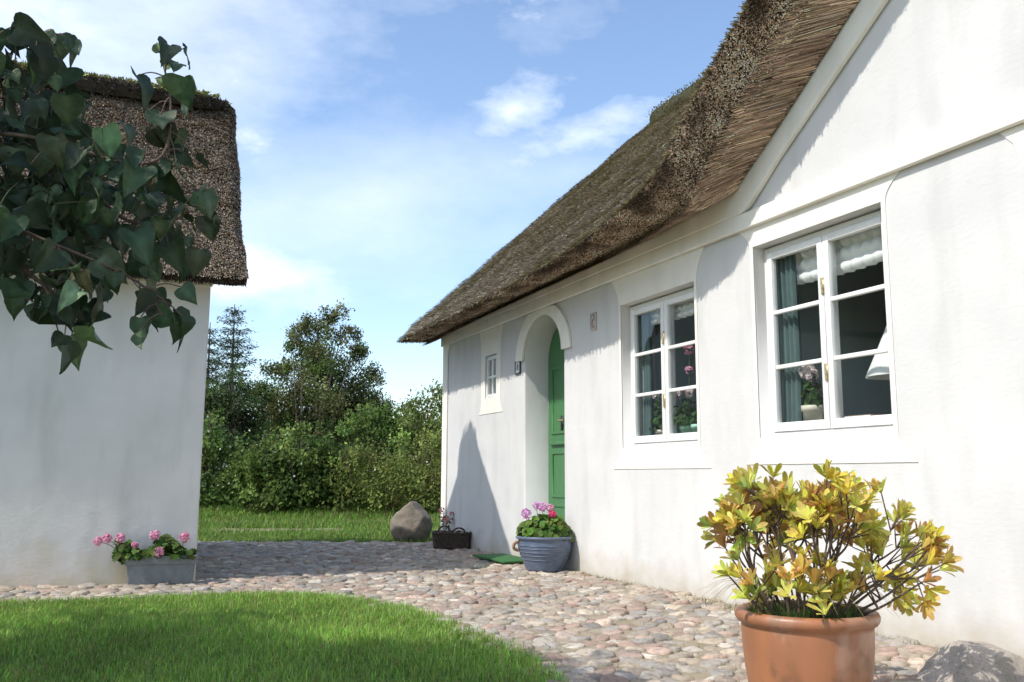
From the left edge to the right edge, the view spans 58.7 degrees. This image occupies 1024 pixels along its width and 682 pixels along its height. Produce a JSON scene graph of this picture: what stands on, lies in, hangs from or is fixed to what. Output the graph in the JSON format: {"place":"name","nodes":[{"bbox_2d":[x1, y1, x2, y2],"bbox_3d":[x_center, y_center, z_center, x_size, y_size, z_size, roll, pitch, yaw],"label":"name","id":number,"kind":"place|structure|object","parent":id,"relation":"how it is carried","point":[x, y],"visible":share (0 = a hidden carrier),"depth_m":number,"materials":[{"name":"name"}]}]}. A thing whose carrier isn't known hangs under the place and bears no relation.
{"place":"outdoors","nodes":[
{"label":"outdoors","id":0,"kind":"place"},
{"bbox_2d":[0,588,570,681],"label":"lawn","id":1,"kind":"structure","parent":0,"point":[247,650],"depth_m":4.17,"materials":[{"name":"green plant"}]},
{"bbox_2d":[0,12,221,373],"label":"ivy","id":2,"kind":"object","parent":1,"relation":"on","point":[59,199],"visible":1,"depth_m":1.98,"materials":[{"name":"green plant"}]},
{"bbox_2d":[197,494,440,542],"bbox_3d":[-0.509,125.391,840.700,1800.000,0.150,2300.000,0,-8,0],"label":"ground","id":3,"kind":"structure","parent":0,"point":[325,527],"depth_m":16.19,"materials":[{"name":"green plant"}]},
{"bbox_2d":[0,59,249,587],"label":"barn","id":4,"kind":"structure","parent":3,"relation":"on","point":[102,441],"depth_m":7.21,"materials":[{"name":"white paint"}]},
{"bbox_2d":[205,322,229,437],"bbox_3d":[-9.069,2.124,26.689,2.343,5.451,2.513,0,-8,0],"label":"conifer","id":5,"kind":"object","parent":3,"relation":"on","point":[209,350],"visible":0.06,"depth_m":26.98,"materials":[{"name":"green plant"}]},
{"bbox_2d":[199,409,259,507],"bbox_3d":[-5.966,2.445,17.709,2.186,2.282,1.716,0,-8,0],"label":"shrub","id":6,"kind":"object","parent":3,"relation":"on","point":[214,484],"visible":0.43,"depth_m":17.55,"materials":[{"name":"green plant"}]},
{"bbox_2d":[204,304,268,460],"bbox_3d":[-8.049,1.823,26.014,2.792,5.858,2.399,0,-8,0],"label":"conifer","id":7,"kind":"object","parent":3,"relation":"on","point":[233,341],"visible":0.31,"depth_m":26.15,"materials":[{"name":"green plant"}]},
{"bbox_2d":[200,362,277,502],"bbox_3d":[-7.037,2.437,22.415,2.608,3.837,2.418,-6,-11,38],"label":"tall shrub","id":8,"kind":"object","parent":3,"relation":"on","point":[231,411],"visible":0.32,"depth_m":22.26,"materials":[{"name":"green plant"}]},
{"bbox_2d":[216,419,379,515],"bbox_3d":[-4.092,2.569,17.396,3.210,2.138,1.956,0,-8,0],"label":"shrub","id":9,"kind":"object","parent":3,"relation":"on","point":[300,483],"visible":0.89,"depth_m":17.03,"materials":[{"name":"green plant"}]},
{"bbox_2d":[238,298,396,468],"bbox_3d":[-5.464,1.746,25.893,4.441,6.000,3.260,3,-9,-20],"label":"broadleaf tree","id":10,"kind":"object","parent":3,"relation":"on","point":[326,405],"visible":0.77,"depth_m":25.83,"materials":[{"name":"green plant"}]},
{"bbox_2d":[233,401,441,494],"bbox_3d":[-6.571,5.114,36.660,61.496,6.587,11.505,0,-8,0],"label":"distant wood","id":11,"kind":"object","parent":3,"relation":"on","point":[265,433],"visible":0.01,"depth_m":35.69,"materials":[{"name":"green plant"}]},
{"bbox_2d":[335,398,424,498],"bbox_3d":[-3.236,2.863,22.183,2.443,2.975,1.915,0,-8,0],"label":"tall shrub","id":12,"kind":"object","parent":3,"relation":"on","point":[379,426],"visible":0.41,"depth_m":22.11,"materials":[{"name":"green plant"}]},
{"bbox_2d":[322,418,441,516],"bbox_3d":[-2.039,2.583,17.249,3.356,2.283,1.675,1,-9,-8],"label":"shrub","id":13,"kind":"object","parent":3,"relation":"on","point":[402,499],"visible":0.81,"depth_m":17.04,"materials":[{"name":"green plant"}]},
{"bbox_2d":[390,501,431,541],"bbox_3d":[-1.311,2.362,11.883,0.546,0.542,0.519,0,-8,0],"label":"boulder","id":14,"kind":"object","parent":3,"relation":"on","point":[412,520],"visible":0.88,"depth_m":11.70,"materials":[{"name":"stone"}]},
{"bbox_2d":[388,379,442,506],"bbox_3d":[-1.286,2.418,21.892,3.381,3.748,2.010,0,-8,0],"label":"tall shrub","id":15,"kind":"object","parent":3,"relation":"on","point":[418,428],"visible":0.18,"depth_m":21.65,"materials":[{"name":"green plant"}]},
{"bbox_2d":[407,430,441,503],"bbox_3d":[-0.590,2.497,18.101,3.206,2.243,2.012,0,-8,0],"label":"shrub","id":16,"kind":"object","parent":3,"relation":"on","point":[426,458],"visible":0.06,"depth_m":18.04,"materials":[{"name":"green plant"}]},
{"bbox_2d":[396,0,1023,658],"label":"farmhouse","id":17,"kind":"object","parent":3,"relation":"on","point":[780,128],"visible":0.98,"depth_m":5.83,"materials":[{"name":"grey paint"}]},
{"bbox_2d":[485,355,495,398],"bbox_3d":[-0.194,0.406,10.249,0.090,0.480,0.335,4,-9,-23],"label":"window","id":18,"kind":"structure","parent":17,"relation":"in","point":[491,376],"depth_m":10.32,"materials":[{"name":"white paint"}]},
{"bbox_2d":[548,328,564,520],"bbox_3d":[0.541,0.951,8.979,0.099,2.385,0.880,4,-9,-23],"label":"door","id":19,"kind":"structure","parent":17,"relation":"in","point":[556,355],"depth_m":9.22,"materials":[{"name":"green paint"}]},
{"bbox_2d":[638,312,653,443],"bbox_3d":[1.111,0.278,7.503,0.042,1.138,0.258,4,-9,-23],"label":"curtain","id":20,"kind":"object","parent":17,"relation":"hanging from","point":[646,378],"visible":0.87,"depth_m":7.50,"materials":[{"name":"teal fabric"}]},
{"bbox_2d":[649,394,662,442],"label":"potted geranium","id":21,"kind":"object","parent":17,"relation":"on","point":[658,429],"visible":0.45,"depth_m":7.34,"materials":[{"name":"green plant"}]},
{"bbox_2d":[630,287,697,447],"bbox_3d":[1.220,0.231,7.122,0.098,1.180,1.065,4,-9,-23],"label":"window","id":22,"kind":"structure","parent":17,"relation":"in","point":[670,437],"depth_m":7.14,"materials":[{"name":"white paint"}]},
{"bbox_2d":[651,299,693,325],"bbox_3d":[1.295,0.163,7.167,0.053,0.990,1.000,4,-9,-23],"label":"window blind","id":23,"kind":"object","parent":17,"relation":"attached to","point":[683,309],"depth_m":7.15,"materials":[{"name":"white fabric"}]},
{"bbox_2d":[673,345,696,440],"bbox_3d":[1.351,0.412,7.035,0.221,0.774,0.275,4,-9,-23],"label":"potted geranium","id":24,"kind":"object","parent":17,"relation":"on","point":[682,414],"visible":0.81,"depth_m":6.96,"materials":[{"name":"green plant"}]},
{"bbox_2d":[690,406,697,431],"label":"potted geranium","id":25,"kind":"object","parent":17,"relation":"on","point":[693,422],"visible":0.43,"depth_m":6.86,"materials":[{"name":"green plant"}]},
{"bbox_2d":[776,254,803,431],"bbox_3d":[1.810,-0.010,5.913,0.042,1.208,0.278,4,-9,-23],"label":"curtain","id":26,"kind":"object","parent":17,"relation":"hanging from","point":[791,379],"visible":0.89,"depth_m":5.92,"materials":[{"name":"teal fabric"}]},
{"bbox_2d":[798,364,823,430],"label":"potted geranium","id":27,"kind":"object","parent":17,"relation":"on","point":[812,407],"visible":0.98,"depth_m":5.72,"materials":[{"name":"green plant"}]},
{"bbox_2d":[764,210,893,436],"bbox_3d":[1.925,-0.062,5.518,0.098,1.255,1.115,4,-9,-23],"label":"window","id":28,"kind":"structure","parent":17,"relation":"in","point":[834,422],"depth_m":5.52,"materials":[{"name":"white paint"}]},
{"bbox_2d":[793,226,882,284],"bbox_3d":[1.999,-0.118,5.561,0.053,1.080,1.050,4,-9,-23],"label":"window blind","id":29,"kind":"object","parent":17,"relation":"attached to","point":[860,250],"depth_m":5.52,"materials":[{"name":"white fabric"}]},
{"bbox_2d":[865,326,889,379],"bbox_3d":[2.275,0.207,5.304,0.409,0.640,0.409,4,-9,-23],"label":"table lamp","id":30,"kind":"object","parent":17,"relation":"on","point":[878,368],"visible":0.12,"depth_m":5.29,"materials":[{"name":"white fabric"}]},
{"bbox_2d":[210,520,435,532],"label":"track","id":31,"kind":"structure","parent":0,"point":[273,529],"depth_m":14.21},
{"bbox_2d":[0,0,745,447],"label":"sky","id":32,"kind":"structure","parent":0,"point":[388,150],"materials":[{"name":"blue"}]},
{"bbox_2d":[0,540,938,681],"bbox_3d":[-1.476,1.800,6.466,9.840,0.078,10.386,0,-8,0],"label":"cobblestone paving","id":33,"kind":"structure","parent":0,"point":[714,630],"depth_m":6.24,"materials":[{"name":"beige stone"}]},
{"bbox_2d":[93,530,197,584],"bbox_3d":[-2.816,1.658,7.008,0.754,0.411,0.372,3,-9,-18],"label":"flower trough","id":34,"kind":"object","parent":33,"relation":"on","point":[163,560],"visible":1,"depth_m":6.96,"materials":[{"name":"metal"}]},
{"bbox_2d":[431,525,471,548],"bbox_3d":[-0.698,2.258,10.537,0.463,0.260,0.313,1,-8,-2],"label":"wicker basket","id":35,"kind":"object","parent":33,"relation":"on","point":[444,539],"visible":1,"depth_m":10.39,"materials":[{"name":"wicker"}]},
{"bbox_2d":[438,507,453,530],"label":"rose plant","id":36,"kind":"object","parent":35,"relation":"in","point":[444,518],"visible":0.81,"depth_m":11.06,"materials":[{"name":"pink plant"}]},
{"bbox_2d":[472,553,522,562],"bbox_3d":[-0.081,2.149,9.016,0.345,0.020,0.840,4,-9,-23],"label":"door mat","id":37,"kind":"object","parent":33,"relation":"on","point":[502,558],"depth_m":8.97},
{"bbox_2d":[512,502,573,571],"bbox_3d":[0.286,1.746,8.182,0.571,0.607,0.516,0,-8,0],"label":"blue flower pot","id":38,"kind":"object","parent":33,"relation":"on","point":[543,542],"visible":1,"depth_m":8.01,"materials":[{"name":"grey ceramic"}]},
{"bbox_2d":[191,546,1023,677],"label":"weeds","id":39,"kind":"object","parent":33,"relation":"on","point":[643,603],"visible":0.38,"depth_m":6.07,"materials":[{"name":"green plant"}]},
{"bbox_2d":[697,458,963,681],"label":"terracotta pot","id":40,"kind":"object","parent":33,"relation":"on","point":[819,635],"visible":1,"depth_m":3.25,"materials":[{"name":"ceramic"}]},
{"bbox_2d":[916,640,1023,681],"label":"stone","id":41,"kind":"object","parent":33,"relation":"on","point":[964,661],"visible":0.98,"depth_m":3.67,"materials":[{"name":"stone"}]},
{"bbox_3d":[2.047,0.510,5.353,0.103,0.052,0.160,4,-9,-23],"label":"book","id":42,"kind":"object","parent":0,"visible":0},
{"bbox_2d":[844,414,882,417],"bbox_3d":[2.059,0.457,5.333,0.103,0.045,0.210,4,-9,-23],"label":"book","id":43,"kind":"object","parent":42,"relation":"on","point":[862,415],"visible":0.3,"depth_m":5.29,"materials":[{"name":"paper"}]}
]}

